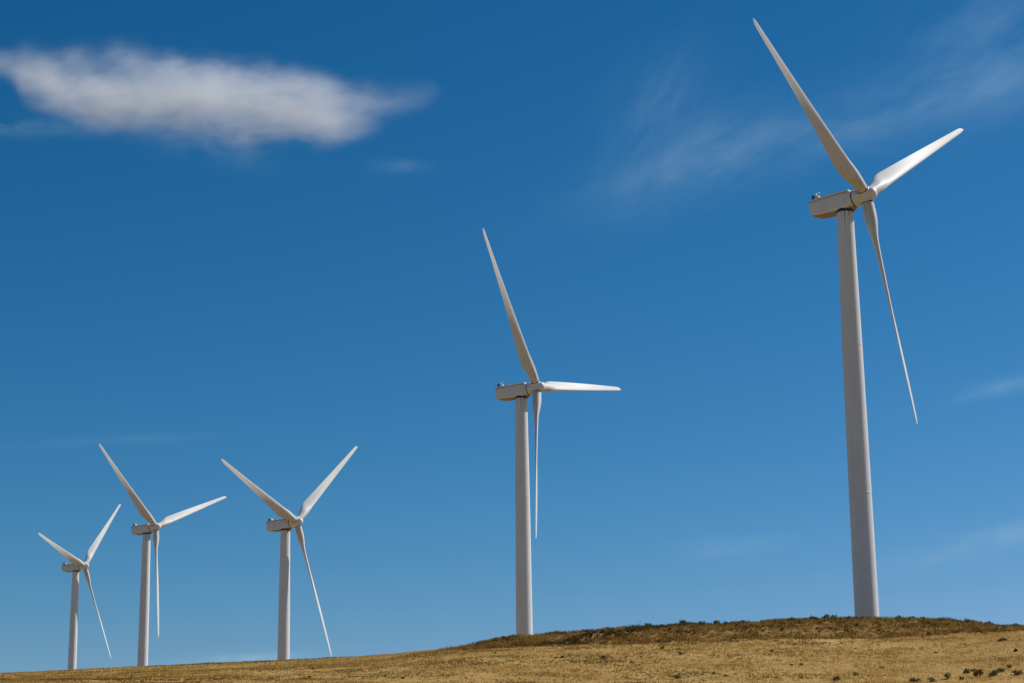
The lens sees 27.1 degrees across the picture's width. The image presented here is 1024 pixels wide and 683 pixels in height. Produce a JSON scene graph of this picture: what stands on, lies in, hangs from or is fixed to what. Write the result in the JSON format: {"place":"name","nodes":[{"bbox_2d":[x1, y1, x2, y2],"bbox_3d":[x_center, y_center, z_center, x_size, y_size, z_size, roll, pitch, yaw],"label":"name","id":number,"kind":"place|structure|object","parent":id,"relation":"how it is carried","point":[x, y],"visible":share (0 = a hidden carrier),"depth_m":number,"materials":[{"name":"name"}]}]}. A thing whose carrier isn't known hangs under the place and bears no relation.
{"place":"outdoors","nodes":[
{"label":"outdoors","id":0,"kind":"place"},
{"bbox_2d":[0,620,1023,682],"bbox_3d":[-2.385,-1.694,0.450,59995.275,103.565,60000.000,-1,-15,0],"label":"ground","id":1,"kind":"structure","parent":0,"point":[728,673],"depth_m":211.34,"materials":[{"name":"beige plant"}]},
{"bbox_2d":[38,504,120,669],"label":"wind turbine","id":2,"kind":"object","parent":1,"relation":"on","point":[76,566],"visible":1,"depth_m":774.39,"materials":[{"name":"paint"}]},
{"bbox_2d":[99,443,225,665],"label":"wind turbine","id":3,"kind":"object","parent":1,"relation":"on","point":[147,530],"visible":0.98,"depth_m":647.70,"materials":[{"name":"paint"}]},
{"bbox_2d":[221,446,357,659],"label":"wind turbine","id":4,"kind":"object","parent":1,"relation":"on","point":[287,523],"visible":1,"depth_m":539.99,"materials":[{"name":"paint"}]},
{"bbox_2d":[483,228,620,635],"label":"wind turbine","id":5,"kind":"object","parent":1,"relation":"on","point":[522,392],"visible":1,"depth_m":419.25,"materials":[{"name":"paint"}]},
{"bbox_2d":[435,615,1023,651],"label":"brush","id":6,"kind":"object","parent":1,"relation":"on","point":[543,640],"visible":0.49,"depth_m":243.87,"materials":[{"name":"brown plant"}]},
{"bbox_2d":[833,675,840,680],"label":"bush","id":7,"kind":"object","parent":1,"relation":"on","point":[838,677],"visible":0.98,"depth_m":188.42,"materials":[{"name":"green plant"}]},
{"bbox_2d":[753,18,962,616],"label":"wind turbine","id":8,"kind":"object","parent":1,"relation":"on","point":[843,205],"visible":0.99,"depth_m":302.43,"materials":[{"name":"paint"}]},
{"bbox_2d":[909,677,921,682],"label":"bush","id":9,"kind":"object","parent":1,"relation":"on","point":[913,680],"visible":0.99,"depth_m":185.87,"materials":[{"name":"green plant"}]},
{"bbox_2d":[927,677,936,681],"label":"bush","id":10,"kind":"object","parent":1,"relation":"on","point":[931,679],"visible":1,"depth_m":186.37,"materials":[{"name":"green plant"}]},
{"bbox_2d":[972,668,983,676],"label":"bush","id":11,"kind":"object","parent":1,"relation":"on","point":[980,672],"visible":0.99,"depth_m":189.89,"materials":[{"name":"green plant"}]},
{"bbox_2d":[988,670,998,675],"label":"bush","id":12,"kind":"object","parent":1,"relation":"on","point":[993,672],"visible":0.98,"depth_m":190.57,"materials":[{"name":"green plant"}]},
{"bbox_2d":[1012,669,1022,674],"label":"bush","id":13,"kind":"object","parent":1,"relation":"on","point":[1019,672],"visible":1,"depth_m":190.53,"materials":[{"name":"green plant"}]},
{"bbox_2d":[0,0,1023,672],"label":"sky","id":14,"kind":"structure","parent":0,"point":[248,235],"materials":[{"name":"blue"}]}
]}

